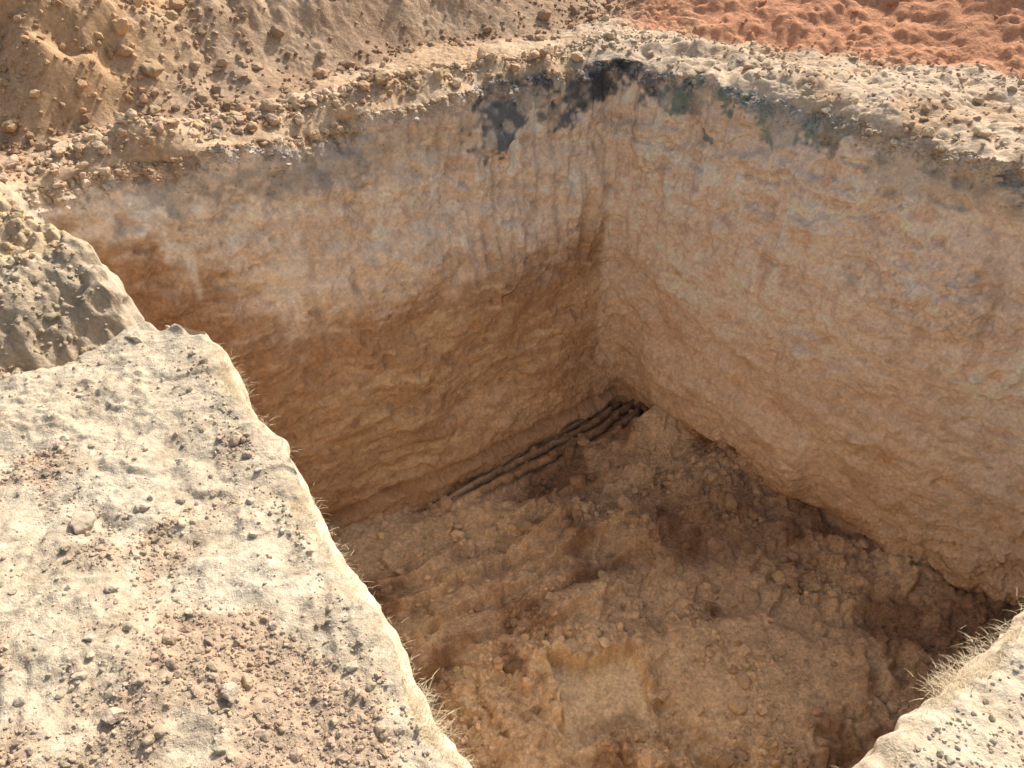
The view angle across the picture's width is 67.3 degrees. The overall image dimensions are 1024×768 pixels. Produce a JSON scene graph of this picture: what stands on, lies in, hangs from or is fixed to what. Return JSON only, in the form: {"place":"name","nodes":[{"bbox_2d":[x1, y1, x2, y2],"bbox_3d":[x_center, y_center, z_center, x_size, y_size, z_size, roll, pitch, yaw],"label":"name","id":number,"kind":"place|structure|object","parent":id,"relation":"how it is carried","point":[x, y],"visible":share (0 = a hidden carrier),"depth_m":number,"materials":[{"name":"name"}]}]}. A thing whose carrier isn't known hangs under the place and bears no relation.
{"place":"outdoors","nodes":[
{"label":"outdoors","id":0,"kind":"place"},
{"bbox_2d":[0,0,1023,767],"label":"ground","id":1,"kind":"structure","parent":0,"point":[986,38],"depth_m":2.55,"materials":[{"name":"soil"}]},
{"bbox_2d":[69,511,95,533],"bbox_3d":[-1.165,0.375,2.091,0.064,0.054,0.064,-27,47,-29],"label":"stone","id":2,"kind":"object","parent":1,"relation":"on","point":[82,522],"visible":0.98,"depth_m":2.08,"materials":[{"name":"stone"}]},
{"bbox_2d":[104,583,119,592],"bbox_3d":[-0.978,0.498,1.879,0.036,0.022,0.033,0,40,0],"label":"stone","id":3,"kind":"object","parent":1,"relation":"on","point":[110,587],"visible":1,"depth_m":1.87,"materials":[{"name":"stone"}]},
{"bbox_2d":[101,707,123,723],"bbox_3d":[-0.851,0.705,1.640,0.036,0.029,0.041,22,45,24],"label":"stone","id":4,"kind":"object","parent":1,"relation":"on","point":[112,715],"visible":1,"depth_m":1.63,"materials":[{"name":"stone"}]},
{"bbox_2d":[135,501,150,511],"bbox_3d":[-1.028,0.340,2.139,0.043,0.024,0.041,0,40,0],"label":"stone","id":5,"kind":"object","parent":1,"relation":"on","point":[140,506],"visible":1,"depth_m":2.13,"materials":[{"name":"stone"}]},
{"bbox_2d":[220,682,239,702],"bbox_3d":[-0.622,0.678,1.690,0.037,0.035,0.047,0,40,0],"label":"stone","id":6,"kind":"object","parent":1,"relation":"on","point":[230,691],"visible":1,"depth_m":1.68,"materials":[{"name":"stone"}]},
{"bbox_2d":[241,450,252,457],"bbox_3d":[-0.789,0.212,2.296,0.035,0.031,0.025,0,40,0],"label":"stone","id":7,"kind":"object","parent":1,"relation":"on","point":[246,454],"visible":1,"depth_m":2.29,"materials":[{"name":"stone"}]},
{"bbox_2d":[268,620,276,630],"bbox_3d":[-0.578,0.585,1.862,0.020,0.016,0.022,-24,45,-25],"label":"stone","id":8,"kind":"object","parent":1,"relation":"on","point":[272,624],"visible":1,"depth_m":1.86,"materials":[{"name":"stone"}]},
{"bbox_2d":[0,59,1023,767],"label":"pit wall","id":9,"kind":"structure","parent":1,"relation":"on","point":[850,363],"depth_m":4.90,"materials":[{"name":"soil"}]},
{"bbox_2d":[0,0,1023,241],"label":"soil clods","id":10,"kind":"object","parent":1,"relation":"on","point":[289,99],"visible":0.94,"depth_m":4.33,"materials":[{"name":"brown soil"}]},
{"bbox_2d":[176,340,1023,767],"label":"dry grass","id":11,"kind":"structure","parent":1,"relation":"on","point":[420,696],"depth_m":1.78,"materials":[{"name":"plant"}]},
{"bbox_2d":[326,398,1023,767],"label":"pit floor","id":12,"kind":"structure","parent":0,"point":[598,692],"depth_m":5.10,"materials":[{"name":"soil"}]},
{"bbox_2d":[334,403,1023,767],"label":"fallen clods","id":13,"kind":"object","parent":12,"relation":"on","point":[648,757],"visible":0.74,"depth_m":5.07,"materials":[{"name":"soil"}]}
]}

